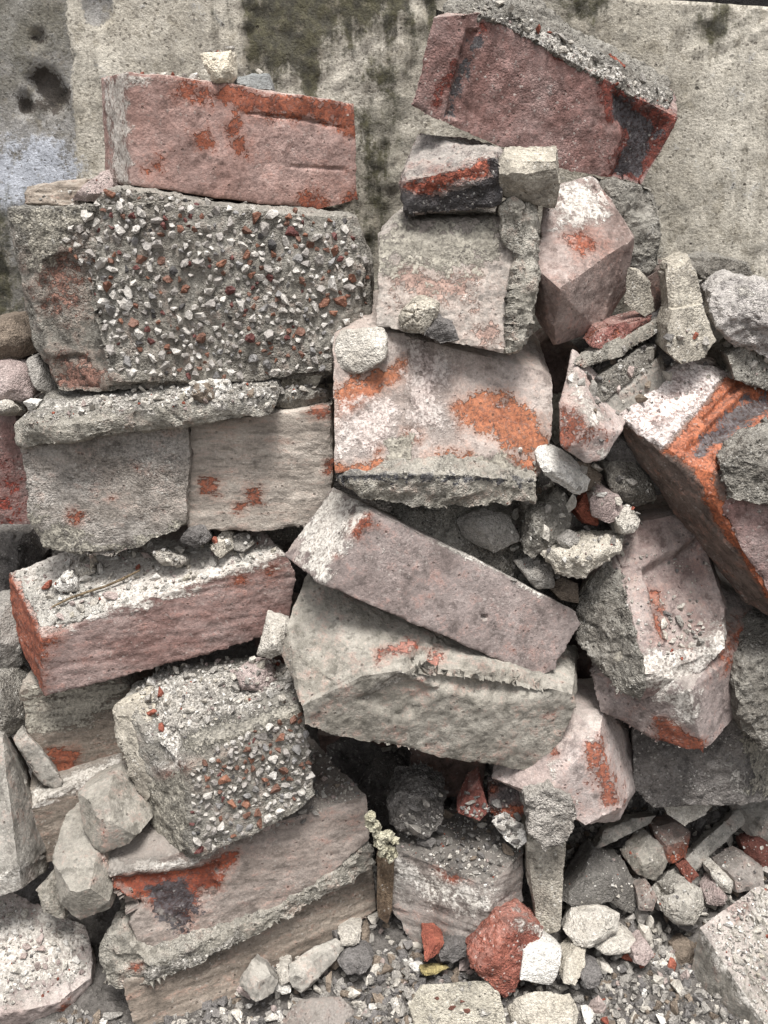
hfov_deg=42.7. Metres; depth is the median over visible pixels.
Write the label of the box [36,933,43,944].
mortar crumb
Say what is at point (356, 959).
rubble stone
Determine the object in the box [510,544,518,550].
mortar crumb
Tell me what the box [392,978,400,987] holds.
loose stone
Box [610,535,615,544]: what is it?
mortar crumb
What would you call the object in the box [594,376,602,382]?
mortar crumb
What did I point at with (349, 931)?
rubble stone
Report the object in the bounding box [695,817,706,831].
loose stone
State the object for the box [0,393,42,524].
brick
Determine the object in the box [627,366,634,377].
mortar crumb
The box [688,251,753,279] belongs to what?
mortar chunk
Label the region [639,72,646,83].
mortar crumb
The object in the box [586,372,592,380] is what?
mortar crumb
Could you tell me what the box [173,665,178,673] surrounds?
mortar crumb
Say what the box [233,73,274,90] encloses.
slate shard
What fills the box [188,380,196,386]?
mortar crumb
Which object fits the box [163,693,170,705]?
mortar crumb
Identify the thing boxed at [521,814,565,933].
concrete chunk
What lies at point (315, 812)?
mortar crumb
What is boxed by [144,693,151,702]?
mortar crumb
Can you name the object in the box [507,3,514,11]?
mortar crumb
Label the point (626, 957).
brick chip
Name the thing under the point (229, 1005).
loose stone
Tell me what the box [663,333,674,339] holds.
mortar crumb
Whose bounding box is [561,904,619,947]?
rubble stone
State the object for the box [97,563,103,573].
mortar crumb
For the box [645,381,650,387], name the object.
mortar crumb
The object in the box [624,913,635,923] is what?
loose stone
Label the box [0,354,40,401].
rubble stone
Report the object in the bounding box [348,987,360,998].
loose stone
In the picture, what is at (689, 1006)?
loose stone
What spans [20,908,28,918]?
mortar crumb
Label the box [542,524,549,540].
mortar crumb
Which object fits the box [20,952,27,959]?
mortar crumb
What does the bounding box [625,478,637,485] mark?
mortar crumb
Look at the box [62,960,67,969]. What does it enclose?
mortar crumb
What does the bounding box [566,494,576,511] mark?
mortar crumb
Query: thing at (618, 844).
loose stone
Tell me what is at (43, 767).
mortar flake
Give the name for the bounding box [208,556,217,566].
mortar crumb
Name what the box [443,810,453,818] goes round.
mortar crumb
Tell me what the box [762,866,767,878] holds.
loose stone
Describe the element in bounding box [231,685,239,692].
mortar crumb
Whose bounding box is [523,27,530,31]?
mortar crumb
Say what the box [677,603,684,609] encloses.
mortar crumb
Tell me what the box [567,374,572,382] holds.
mortar crumb
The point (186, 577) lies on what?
mortar crumb
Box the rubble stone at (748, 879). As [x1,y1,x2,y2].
[712,846,764,892]
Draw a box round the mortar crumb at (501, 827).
[497,825,507,831]
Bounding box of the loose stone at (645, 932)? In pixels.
[638,923,652,944]
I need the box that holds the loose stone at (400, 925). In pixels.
[396,922,402,928]
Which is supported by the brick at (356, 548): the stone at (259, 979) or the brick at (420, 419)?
the brick at (420, 419)
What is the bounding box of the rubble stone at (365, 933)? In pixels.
[361,917,369,942]
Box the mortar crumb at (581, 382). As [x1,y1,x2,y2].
[578,377,585,385]
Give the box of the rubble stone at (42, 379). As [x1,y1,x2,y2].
[26,352,57,393]
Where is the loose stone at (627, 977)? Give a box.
[620,974,632,981]
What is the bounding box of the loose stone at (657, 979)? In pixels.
[653,975,664,984]
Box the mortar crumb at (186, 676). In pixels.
[183,671,190,680]
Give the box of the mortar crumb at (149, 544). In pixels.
[146,540,152,547]
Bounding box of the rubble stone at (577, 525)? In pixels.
[561,489,590,531]
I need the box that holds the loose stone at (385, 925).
[382,923,389,927]
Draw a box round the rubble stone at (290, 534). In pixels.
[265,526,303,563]
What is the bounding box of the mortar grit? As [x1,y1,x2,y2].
[0,3,767,1016]
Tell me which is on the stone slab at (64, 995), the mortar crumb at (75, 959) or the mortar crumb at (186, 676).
the mortar crumb at (75, 959)
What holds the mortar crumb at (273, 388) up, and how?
on the brick pair at (101, 482)
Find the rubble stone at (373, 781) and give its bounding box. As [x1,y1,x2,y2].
[356,753,408,826]
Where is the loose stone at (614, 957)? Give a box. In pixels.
[610,955,619,960]
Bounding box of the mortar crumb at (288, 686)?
[285,683,290,689]
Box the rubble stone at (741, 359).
[711,337,767,391]
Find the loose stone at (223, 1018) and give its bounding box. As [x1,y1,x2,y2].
[220,1015,227,1021]
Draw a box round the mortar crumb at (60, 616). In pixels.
[56,612,63,620]
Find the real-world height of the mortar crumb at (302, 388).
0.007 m
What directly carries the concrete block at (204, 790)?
on the brick pair at (183, 934)
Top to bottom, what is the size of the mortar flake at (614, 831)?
0.039 m
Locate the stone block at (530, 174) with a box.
[498,146,559,207]
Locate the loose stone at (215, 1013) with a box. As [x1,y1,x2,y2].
[209,1007,219,1018]
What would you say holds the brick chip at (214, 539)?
on the mortar chunk at (226, 549)
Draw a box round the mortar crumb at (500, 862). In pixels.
[497,859,502,865]
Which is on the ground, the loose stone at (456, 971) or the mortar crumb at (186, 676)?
the loose stone at (456, 971)
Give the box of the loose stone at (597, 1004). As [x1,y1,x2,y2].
[588,995,605,1013]
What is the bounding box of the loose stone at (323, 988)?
[320,985,325,993]
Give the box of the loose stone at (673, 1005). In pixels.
[669,1001,678,1014]
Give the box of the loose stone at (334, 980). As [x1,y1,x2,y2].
[332,977,337,984]
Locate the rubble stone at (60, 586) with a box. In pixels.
[52,569,80,592]
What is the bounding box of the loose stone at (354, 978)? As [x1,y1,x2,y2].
[350,975,358,982]
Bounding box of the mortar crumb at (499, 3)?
[495,0,504,6]
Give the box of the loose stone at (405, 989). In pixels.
[403,986,409,994]
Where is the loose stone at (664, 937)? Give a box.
[661,932,667,941]
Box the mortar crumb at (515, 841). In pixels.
[511,839,519,844]
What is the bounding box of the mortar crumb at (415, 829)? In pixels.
[408,824,421,834]
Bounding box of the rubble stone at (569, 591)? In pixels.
[549,575,578,602]
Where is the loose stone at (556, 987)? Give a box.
[551,984,562,990]
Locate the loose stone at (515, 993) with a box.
[513,988,518,996]
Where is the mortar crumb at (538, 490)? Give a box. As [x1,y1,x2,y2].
[536,487,541,493]
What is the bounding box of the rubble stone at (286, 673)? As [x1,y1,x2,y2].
[276,666,289,677]
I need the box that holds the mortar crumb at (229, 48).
[225,46,234,51]
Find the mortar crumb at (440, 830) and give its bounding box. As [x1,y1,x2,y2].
[436,826,443,834]
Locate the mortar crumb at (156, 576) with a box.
[149,573,160,580]
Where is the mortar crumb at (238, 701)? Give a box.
[235,698,242,705]
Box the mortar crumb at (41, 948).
[36,945,45,950]
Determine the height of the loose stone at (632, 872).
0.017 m
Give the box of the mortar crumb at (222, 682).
[218,679,225,686]
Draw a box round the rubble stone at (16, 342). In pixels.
[0,311,37,359]
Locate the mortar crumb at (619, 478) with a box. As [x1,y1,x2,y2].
[615,475,623,482]
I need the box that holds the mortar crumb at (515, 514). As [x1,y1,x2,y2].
[511,508,518,519]
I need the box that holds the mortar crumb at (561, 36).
[557,33,567,43]
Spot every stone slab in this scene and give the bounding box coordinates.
[0,731,48,895]
[0,892,95,1023]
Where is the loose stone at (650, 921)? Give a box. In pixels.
[646,915,653,929]
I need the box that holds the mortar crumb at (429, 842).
[416,837,435,847]
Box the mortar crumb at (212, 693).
[208,690,216,697]
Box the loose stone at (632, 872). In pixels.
[627,864,637,876]
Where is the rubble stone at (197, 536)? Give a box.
[180,524,214,547]
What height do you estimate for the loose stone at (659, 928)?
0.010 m
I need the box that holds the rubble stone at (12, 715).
[0,665,29,737]
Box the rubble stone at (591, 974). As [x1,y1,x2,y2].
[580,953,601,988]
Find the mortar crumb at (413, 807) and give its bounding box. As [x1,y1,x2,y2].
[407,804,420,811]
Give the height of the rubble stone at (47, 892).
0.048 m
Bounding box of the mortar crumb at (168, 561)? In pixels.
[165,558,172,565]
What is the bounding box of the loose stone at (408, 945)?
[402,940,412,950]
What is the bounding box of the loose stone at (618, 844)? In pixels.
[613,836,626,850]
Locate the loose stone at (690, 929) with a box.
[679,924,697,933]
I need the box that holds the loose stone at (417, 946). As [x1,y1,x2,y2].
[410,942,423,951]
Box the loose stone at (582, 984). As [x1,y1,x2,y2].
[579,979,585,988]
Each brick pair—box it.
[14,378,334,569]
[98,737,376,1023]
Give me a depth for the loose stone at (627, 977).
1.02 m
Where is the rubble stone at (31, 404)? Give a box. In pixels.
[23,398,42,411]
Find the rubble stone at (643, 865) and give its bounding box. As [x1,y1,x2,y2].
[620,828,667,880]
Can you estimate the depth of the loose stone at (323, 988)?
1.01 m
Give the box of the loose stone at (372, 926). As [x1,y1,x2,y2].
[369,924,376,929]
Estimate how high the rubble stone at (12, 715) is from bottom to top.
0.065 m
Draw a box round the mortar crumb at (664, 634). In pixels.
[662,630,667,639]
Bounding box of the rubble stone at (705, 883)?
[698,872,727,905]
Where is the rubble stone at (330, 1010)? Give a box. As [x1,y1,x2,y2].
[282,996,354,1023]
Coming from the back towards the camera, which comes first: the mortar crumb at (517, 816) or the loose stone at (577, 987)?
the mortar crumb at (517, 816)
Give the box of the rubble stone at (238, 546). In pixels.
[233,531,253,552]
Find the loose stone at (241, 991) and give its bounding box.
[236,984,250,999]
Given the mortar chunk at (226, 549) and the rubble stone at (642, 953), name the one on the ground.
the rubble stone at (642, 953)
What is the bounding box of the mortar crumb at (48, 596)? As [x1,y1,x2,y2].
[45,594,53,598]
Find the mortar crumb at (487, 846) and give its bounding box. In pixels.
[483,842,490,850]
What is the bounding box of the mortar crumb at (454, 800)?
[450,797,456,803]
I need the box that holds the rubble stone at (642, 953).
[628,929,653,965]
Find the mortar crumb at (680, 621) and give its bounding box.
[675,615,683,627]
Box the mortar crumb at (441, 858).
[438,855,444,861]
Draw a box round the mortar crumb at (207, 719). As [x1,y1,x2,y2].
[205,715,210,723]
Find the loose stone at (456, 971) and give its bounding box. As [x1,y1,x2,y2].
[453,967,459,976]
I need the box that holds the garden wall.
[0,0,767,444]
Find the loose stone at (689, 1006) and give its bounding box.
[684,1001,693,1011]
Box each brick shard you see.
[421,923,443,961]
[456,766,487,819]
[465,898,543,997]
[487,777,523,818]
[559,349,625,462]
[571,492,598,525]
[583,311,651,348]
[608,53,625,67]
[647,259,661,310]
[648,813,689,863]
[674,858,698,882]
[736,833,767,866]
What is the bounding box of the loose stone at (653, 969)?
[650,966,655,972]
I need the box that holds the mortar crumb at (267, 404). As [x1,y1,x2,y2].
[265,402,270,408]
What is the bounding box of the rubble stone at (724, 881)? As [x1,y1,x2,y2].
[702,857,732,893]
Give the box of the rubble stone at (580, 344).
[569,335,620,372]
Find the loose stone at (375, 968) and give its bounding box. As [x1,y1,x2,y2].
[370,963,379,975]
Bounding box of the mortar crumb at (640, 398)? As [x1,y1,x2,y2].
[635,394,647,402]
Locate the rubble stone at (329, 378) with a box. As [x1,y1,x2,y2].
[318,372,333,385]
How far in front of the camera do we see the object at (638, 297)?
0.96 m
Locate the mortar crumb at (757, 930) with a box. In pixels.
[754,927,761,933]
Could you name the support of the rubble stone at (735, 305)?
on the rubble stone at (741, 359)
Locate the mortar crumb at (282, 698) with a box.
[278,694,286,703]
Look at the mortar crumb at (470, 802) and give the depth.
1.02 m
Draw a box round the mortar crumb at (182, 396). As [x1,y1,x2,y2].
[179,392,186,400]
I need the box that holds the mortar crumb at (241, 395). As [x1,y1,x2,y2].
[238,393,244,398]
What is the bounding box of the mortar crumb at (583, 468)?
[580,465,587,473]
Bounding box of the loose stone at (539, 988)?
[536,986,543,991]
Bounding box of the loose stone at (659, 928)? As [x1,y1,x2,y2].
[656,922,662,934]
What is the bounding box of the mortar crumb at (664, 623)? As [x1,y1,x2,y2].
[661,617,667,628]
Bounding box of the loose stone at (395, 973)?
[391,970,398,977]
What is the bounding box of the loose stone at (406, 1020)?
[404,1015,408,1023]
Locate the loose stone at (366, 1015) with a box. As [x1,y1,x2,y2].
[362,1012,370,1018]
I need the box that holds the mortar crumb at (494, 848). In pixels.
[492,844,497,852]
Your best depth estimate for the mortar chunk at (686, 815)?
1.08 m
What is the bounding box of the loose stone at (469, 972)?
[466,969,474,974]
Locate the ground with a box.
[12,462,767,1023]
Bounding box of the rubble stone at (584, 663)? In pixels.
[568,635,591,678]
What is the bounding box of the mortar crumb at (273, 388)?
[269,386,276,390]
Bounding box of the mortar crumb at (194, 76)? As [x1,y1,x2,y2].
[189,72,198,78]
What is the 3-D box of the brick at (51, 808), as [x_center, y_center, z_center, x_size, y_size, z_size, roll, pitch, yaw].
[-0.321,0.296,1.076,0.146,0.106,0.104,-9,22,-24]
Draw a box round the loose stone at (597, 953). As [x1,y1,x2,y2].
[593,948,601,957]
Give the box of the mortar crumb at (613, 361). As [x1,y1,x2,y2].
[610,359,616,364]
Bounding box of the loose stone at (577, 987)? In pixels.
[570,983,579,989]
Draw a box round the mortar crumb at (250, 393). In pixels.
[247,388,253,397]
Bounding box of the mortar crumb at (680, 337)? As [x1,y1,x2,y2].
[676,335,684,340]
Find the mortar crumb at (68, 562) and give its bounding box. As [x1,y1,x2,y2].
[65,558,71,569]
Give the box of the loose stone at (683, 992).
[676,989,687,997]
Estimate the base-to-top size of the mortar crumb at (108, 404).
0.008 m
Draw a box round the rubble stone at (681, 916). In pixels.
[651,872,705,925]
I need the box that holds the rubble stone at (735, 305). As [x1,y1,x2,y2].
[699,269,767,357]
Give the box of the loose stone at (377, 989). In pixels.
[369,986,381,993]
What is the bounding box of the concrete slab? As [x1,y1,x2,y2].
[408,981,505,1023]
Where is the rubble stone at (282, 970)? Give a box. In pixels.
[275,955,291,984]
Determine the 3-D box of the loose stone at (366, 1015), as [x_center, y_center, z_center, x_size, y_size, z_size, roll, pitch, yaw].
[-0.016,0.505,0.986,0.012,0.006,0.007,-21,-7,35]
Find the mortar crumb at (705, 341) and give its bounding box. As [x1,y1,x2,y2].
[702,336,709,344]
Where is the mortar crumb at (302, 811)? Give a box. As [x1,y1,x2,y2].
[298,808,306,813]
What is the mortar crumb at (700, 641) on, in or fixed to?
on the brick at (621, 655)
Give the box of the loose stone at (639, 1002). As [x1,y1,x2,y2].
[635,997,643,1010]
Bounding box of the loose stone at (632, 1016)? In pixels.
[629,1010,635,1022]
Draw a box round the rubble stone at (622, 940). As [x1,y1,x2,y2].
[594,922,635,955]
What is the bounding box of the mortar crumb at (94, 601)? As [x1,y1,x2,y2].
[90,596,98,605]
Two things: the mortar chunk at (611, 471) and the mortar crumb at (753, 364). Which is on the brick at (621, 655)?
the mortar chunk at (611, 471)
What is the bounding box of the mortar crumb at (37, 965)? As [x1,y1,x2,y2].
[34,962,40,969]
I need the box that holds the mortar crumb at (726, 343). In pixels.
[723,340,731,346]
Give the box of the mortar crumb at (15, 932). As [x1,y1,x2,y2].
[10,929,18,935]
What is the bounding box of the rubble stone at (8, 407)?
[0,399,26,415]
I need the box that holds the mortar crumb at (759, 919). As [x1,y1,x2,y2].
[757,916,761,923]
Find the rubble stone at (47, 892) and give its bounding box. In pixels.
[36,870,68,918]
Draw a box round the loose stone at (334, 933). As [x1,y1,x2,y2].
[332,930,338,938]
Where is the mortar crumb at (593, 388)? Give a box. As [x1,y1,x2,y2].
[589,380,597,397]
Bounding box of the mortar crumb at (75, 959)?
[72,955,79,963]
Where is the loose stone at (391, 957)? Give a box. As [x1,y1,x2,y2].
[388,953,395,963]
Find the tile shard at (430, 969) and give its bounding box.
[419,963,448,975]
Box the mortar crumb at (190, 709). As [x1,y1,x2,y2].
[184,706,193,712]
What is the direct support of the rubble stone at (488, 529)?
on the mortar chunk at (440, 523)
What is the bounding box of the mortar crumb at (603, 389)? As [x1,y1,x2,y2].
[600,387,607,392]
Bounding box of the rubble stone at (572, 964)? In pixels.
[558,937,586,985]
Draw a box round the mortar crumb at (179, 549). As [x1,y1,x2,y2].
[174,546,184,553]
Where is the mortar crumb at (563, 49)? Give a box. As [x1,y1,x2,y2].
[560,46,567,53]
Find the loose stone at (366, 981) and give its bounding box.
[365,974,371,985]
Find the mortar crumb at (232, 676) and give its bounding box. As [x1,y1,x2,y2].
[229,672,236,679]
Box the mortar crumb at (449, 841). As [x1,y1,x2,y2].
[445,837,452,844]
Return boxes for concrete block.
[7,185,374,391]
[112,657,314,857]
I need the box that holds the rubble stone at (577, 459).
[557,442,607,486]
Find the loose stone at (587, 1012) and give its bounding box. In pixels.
[580,1005,593,1023]
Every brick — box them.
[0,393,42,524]
[9,525,295,695]
[19,667,155,770]
[30,753,124,862]
[101,72,357,208]
[285,487,580,672]
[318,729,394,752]
[332,290,552,508]
[376,196,540,354]
[392,809,523,960]
[398,133,502,218]
[409,748,484,797]
[411,0,677,184]
[492,678,635,824]
[535,176,633,344]
[575,494,726,700]
[590,564,753,751]
[620,357,767,615]
[630,718,767,807]
[691,886,767,1023]
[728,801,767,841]
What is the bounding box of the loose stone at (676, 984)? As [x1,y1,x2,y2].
[670,979,683,995]
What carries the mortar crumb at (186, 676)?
on the concrete block at (204, 790)
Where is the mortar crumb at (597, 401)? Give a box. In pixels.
[594,399,601,404]
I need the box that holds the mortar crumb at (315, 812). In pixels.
[310,810,318,815]
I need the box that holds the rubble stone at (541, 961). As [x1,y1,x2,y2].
[519,931,561,984]
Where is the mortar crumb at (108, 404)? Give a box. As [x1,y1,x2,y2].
[104,400,112,407]
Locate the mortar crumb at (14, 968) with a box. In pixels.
[10,964,20,973]
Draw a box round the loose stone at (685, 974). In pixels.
[680,969,689,979]
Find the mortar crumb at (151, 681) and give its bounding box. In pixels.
[146,677,155,685]
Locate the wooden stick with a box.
[376,851,393,922]
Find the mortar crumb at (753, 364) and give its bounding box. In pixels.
[750,359,757,369]
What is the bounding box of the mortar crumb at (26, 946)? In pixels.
[22,943,31,950]
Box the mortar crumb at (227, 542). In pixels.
[225,539,230,545]
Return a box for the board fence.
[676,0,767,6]
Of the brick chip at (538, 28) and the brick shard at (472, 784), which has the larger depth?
the brick shard at (472, 784)
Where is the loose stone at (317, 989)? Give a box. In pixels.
[313,984,321,993]
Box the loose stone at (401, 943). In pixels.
[398,939,406,947]
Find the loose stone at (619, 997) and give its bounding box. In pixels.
[617,989,622,1004]
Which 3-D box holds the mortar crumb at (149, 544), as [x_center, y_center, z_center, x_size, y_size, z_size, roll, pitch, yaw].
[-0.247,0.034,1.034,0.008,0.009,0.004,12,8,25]
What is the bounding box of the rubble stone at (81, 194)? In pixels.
[73,169,122,201]
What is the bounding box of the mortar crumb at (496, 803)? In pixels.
[490,799,501,807]
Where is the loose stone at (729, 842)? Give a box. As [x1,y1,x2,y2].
[725,836,732,846]
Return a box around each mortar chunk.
[52,802,115,919]
[78,759,153,852]
[181,378,231,398]
[190,382,214,402]
[200,50,237,83]
[209,531,234,557]
[257,610,288,658]
[275,385,329,408]
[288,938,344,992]
[386,759,446,839]
[389,500,566,591]
[519,480,571,558]
[519,779,577,851]
[534,443,589,494]
[540,530,623,578]
[562,839,621,905]
[598,177,661,276]
[598,459,655,506]
[603,844,635,913]
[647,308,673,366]
[655,251,715,363]
[664,805,711,825]
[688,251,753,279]
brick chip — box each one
[41,580,51,589]
[146,709,156,715]
[157,686,163,697]
[158,722,163,731]
[212,536,217,543]
[535,24,540,34]
[621,953,632,961]
[667,957,676,971]
[692,332,698,339]
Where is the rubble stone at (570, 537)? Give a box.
[556,529,579,547]
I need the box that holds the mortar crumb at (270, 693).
[266,690,273,697]
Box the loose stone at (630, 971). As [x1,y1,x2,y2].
[627,969,633,975]
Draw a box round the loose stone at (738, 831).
[733,829,743,834]
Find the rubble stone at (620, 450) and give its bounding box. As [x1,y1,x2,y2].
[604,431,637,462]
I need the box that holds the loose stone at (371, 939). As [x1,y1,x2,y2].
[369,933,373,945]
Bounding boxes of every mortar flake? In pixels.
[13,725,61,788]
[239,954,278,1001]
[573,317,656,367]
[589,340,656,402]
[592,811,655,848]
[605,355,669,412]
[655,809,744,882]
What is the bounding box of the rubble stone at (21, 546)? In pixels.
[0,523,49,590]
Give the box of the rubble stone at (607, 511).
[586,483,622,522]
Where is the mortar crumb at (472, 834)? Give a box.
[467,832,476,837]
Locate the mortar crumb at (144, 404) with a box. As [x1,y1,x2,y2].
[141,399,148,407]
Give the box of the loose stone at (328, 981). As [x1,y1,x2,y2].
[326,971,331,991]
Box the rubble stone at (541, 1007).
[507,991,578,1023]
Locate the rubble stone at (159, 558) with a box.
[150,547,191,566]
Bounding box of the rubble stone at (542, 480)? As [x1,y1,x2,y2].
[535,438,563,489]
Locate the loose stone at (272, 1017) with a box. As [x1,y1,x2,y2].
[264,1013,278,1021]
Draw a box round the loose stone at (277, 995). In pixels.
[275,990,280,998]
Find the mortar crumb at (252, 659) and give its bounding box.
[248,656,255,663]
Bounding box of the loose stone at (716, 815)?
[713,811,720,820]
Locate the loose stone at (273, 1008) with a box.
[271,1005,276,1012]
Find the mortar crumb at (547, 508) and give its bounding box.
[545,504,550,513]
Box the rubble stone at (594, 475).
[577,461,601,491]
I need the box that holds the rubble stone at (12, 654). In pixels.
[0,590,26,668]
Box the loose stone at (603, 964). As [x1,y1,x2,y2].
[596,957,611,973]
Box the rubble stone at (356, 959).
[337,936,373,974]
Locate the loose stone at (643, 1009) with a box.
[637,1006,650,1012]
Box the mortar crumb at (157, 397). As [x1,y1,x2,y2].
[153,394,163,400]
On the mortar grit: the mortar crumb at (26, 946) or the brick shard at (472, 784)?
the brick shard at (472, 784)
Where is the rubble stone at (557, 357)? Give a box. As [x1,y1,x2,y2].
[535,328,580,393]
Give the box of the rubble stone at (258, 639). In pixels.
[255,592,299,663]
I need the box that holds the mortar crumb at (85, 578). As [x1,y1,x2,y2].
[79,575,92,580]
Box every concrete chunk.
[281,573,579,769]
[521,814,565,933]
[729,607,767,752]
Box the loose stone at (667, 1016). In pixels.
[665,1010,670,1020]
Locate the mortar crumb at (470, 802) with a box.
[465,800,475,805]
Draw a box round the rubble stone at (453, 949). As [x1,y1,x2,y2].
[438,934,466,962]
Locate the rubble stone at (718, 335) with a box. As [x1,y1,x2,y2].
[705,317,723,358]
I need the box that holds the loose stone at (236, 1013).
[231,1008,242,1023]
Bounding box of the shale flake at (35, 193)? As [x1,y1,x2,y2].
[24,178,93,205]
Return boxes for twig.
[52,569,139,607]
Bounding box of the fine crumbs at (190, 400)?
[0,0,767,1002]
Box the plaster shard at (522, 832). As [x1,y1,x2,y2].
[492,812,526,848]
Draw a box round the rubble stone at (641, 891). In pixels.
[632,875,657,911]
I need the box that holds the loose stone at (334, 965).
[329,959,338,969]
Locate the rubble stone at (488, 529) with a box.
[455,508,520,552]
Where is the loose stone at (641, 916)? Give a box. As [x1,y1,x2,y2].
[633,905,648,923]
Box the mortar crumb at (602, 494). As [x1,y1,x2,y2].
[596,492,607,497]
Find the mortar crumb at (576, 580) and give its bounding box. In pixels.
[572,578,581,581]
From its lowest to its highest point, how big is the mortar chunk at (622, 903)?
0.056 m
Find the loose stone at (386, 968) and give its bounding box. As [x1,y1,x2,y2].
[381,963,393,974]
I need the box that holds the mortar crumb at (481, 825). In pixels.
[477,822,486,827]
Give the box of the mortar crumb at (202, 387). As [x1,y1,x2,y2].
[199,383,204,391]
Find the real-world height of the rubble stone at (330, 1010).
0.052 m
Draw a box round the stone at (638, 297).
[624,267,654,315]
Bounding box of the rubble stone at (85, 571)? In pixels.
[74,561,96,576]
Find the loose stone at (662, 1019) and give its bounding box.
[656,1014,665,1023]
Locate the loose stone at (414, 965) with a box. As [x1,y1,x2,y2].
[408,961,422,970]
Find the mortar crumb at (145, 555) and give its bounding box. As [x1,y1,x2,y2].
[141,552,150,558]
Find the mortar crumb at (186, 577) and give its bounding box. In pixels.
[182,574,189,580]
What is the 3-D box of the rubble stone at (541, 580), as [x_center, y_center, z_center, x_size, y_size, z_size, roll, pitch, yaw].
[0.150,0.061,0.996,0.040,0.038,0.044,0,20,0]
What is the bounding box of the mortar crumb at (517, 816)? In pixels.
[513,812,521,820]
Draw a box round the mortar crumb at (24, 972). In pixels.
[20,969,28,975]
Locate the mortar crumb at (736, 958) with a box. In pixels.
[733,955,739,962]
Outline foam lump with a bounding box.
[364,810,399,863]
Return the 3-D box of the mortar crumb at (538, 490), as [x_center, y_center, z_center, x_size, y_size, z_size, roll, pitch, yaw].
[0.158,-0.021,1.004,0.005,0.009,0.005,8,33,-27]
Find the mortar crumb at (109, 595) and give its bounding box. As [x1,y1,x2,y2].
[104,591,117,599]
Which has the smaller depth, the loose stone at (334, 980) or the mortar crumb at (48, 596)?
the mortar crumb at (48, 596)
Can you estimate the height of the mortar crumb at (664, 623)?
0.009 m
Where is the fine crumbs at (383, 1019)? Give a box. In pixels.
[255,822,693,1021]
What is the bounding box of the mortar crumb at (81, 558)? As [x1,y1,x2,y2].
[79,555,84,562]
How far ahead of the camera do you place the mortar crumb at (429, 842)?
1.05 m
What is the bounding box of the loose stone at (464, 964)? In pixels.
[459,957,469,971]
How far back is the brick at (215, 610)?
1.00 m
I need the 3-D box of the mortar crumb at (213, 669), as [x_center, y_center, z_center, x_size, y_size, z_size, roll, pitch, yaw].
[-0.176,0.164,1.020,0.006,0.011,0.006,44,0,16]
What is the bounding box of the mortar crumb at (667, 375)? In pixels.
[662,371,671,380]
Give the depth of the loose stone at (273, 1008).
0.98 m
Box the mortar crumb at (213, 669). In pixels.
[209,666,216,673]
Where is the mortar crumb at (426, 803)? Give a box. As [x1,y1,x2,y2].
[422,797,429,807]
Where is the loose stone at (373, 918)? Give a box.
[367,911,379,924]
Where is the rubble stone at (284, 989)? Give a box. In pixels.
[275,980,291,994]
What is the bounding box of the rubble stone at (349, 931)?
[338,917,361,946]
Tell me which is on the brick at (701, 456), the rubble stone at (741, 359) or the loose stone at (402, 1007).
the rubble stone at (741, 359)
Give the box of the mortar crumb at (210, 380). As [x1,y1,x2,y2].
[208,378,214,385]
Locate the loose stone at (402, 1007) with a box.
[399,1003,405,1017]
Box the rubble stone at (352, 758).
[318,736,385,782]
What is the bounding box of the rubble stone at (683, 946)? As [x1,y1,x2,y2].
[668,933,694,965]
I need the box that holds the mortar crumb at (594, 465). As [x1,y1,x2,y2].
[591,462,602,471]
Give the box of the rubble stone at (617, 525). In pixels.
[610,504,639,534]
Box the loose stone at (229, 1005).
[227,997,231,1008]
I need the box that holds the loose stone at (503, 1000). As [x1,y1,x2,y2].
[501,996,507,1005]
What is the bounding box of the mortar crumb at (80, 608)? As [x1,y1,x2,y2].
[76,603,84,612]
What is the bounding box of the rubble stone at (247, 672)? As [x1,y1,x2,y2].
[235,657,276,691]
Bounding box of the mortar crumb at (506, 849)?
[502,843,513,855]
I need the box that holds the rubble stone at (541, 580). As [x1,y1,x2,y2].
[513,556,554,588]
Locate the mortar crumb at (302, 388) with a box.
[299,386,308,391]
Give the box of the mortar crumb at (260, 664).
[257,660,264,668]
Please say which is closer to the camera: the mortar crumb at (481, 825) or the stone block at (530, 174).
the stone block at (530, 174)
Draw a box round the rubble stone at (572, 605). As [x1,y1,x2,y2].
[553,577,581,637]
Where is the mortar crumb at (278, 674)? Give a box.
[275,671,282,676]
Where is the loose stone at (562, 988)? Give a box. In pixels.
[559,985,568,992]
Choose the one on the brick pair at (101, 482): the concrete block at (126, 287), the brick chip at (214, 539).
the concrete block at (126, 287)
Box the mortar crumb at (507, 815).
[504,812,510,818]
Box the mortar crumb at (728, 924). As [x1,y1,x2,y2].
[723,921,733,927]
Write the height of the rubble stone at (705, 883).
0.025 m
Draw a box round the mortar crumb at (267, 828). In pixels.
[262,825,271,830]
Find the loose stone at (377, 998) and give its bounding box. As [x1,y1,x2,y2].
[372,993,381,1003]
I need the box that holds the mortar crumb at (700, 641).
[696,638,704,644]
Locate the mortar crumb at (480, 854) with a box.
[477,851,484,857]
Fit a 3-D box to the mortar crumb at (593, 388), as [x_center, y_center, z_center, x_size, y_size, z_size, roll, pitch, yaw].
[0.196,-0.116,0.920,0.008,0.016,0.009,5,21,13]
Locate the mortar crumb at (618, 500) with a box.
[615,497,622,505]
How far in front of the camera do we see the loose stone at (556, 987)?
1.01 m
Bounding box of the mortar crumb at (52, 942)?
[48,940,56,945]
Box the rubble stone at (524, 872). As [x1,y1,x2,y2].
[519,820,526,880]
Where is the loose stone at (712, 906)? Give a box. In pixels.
[707,904,716,909]

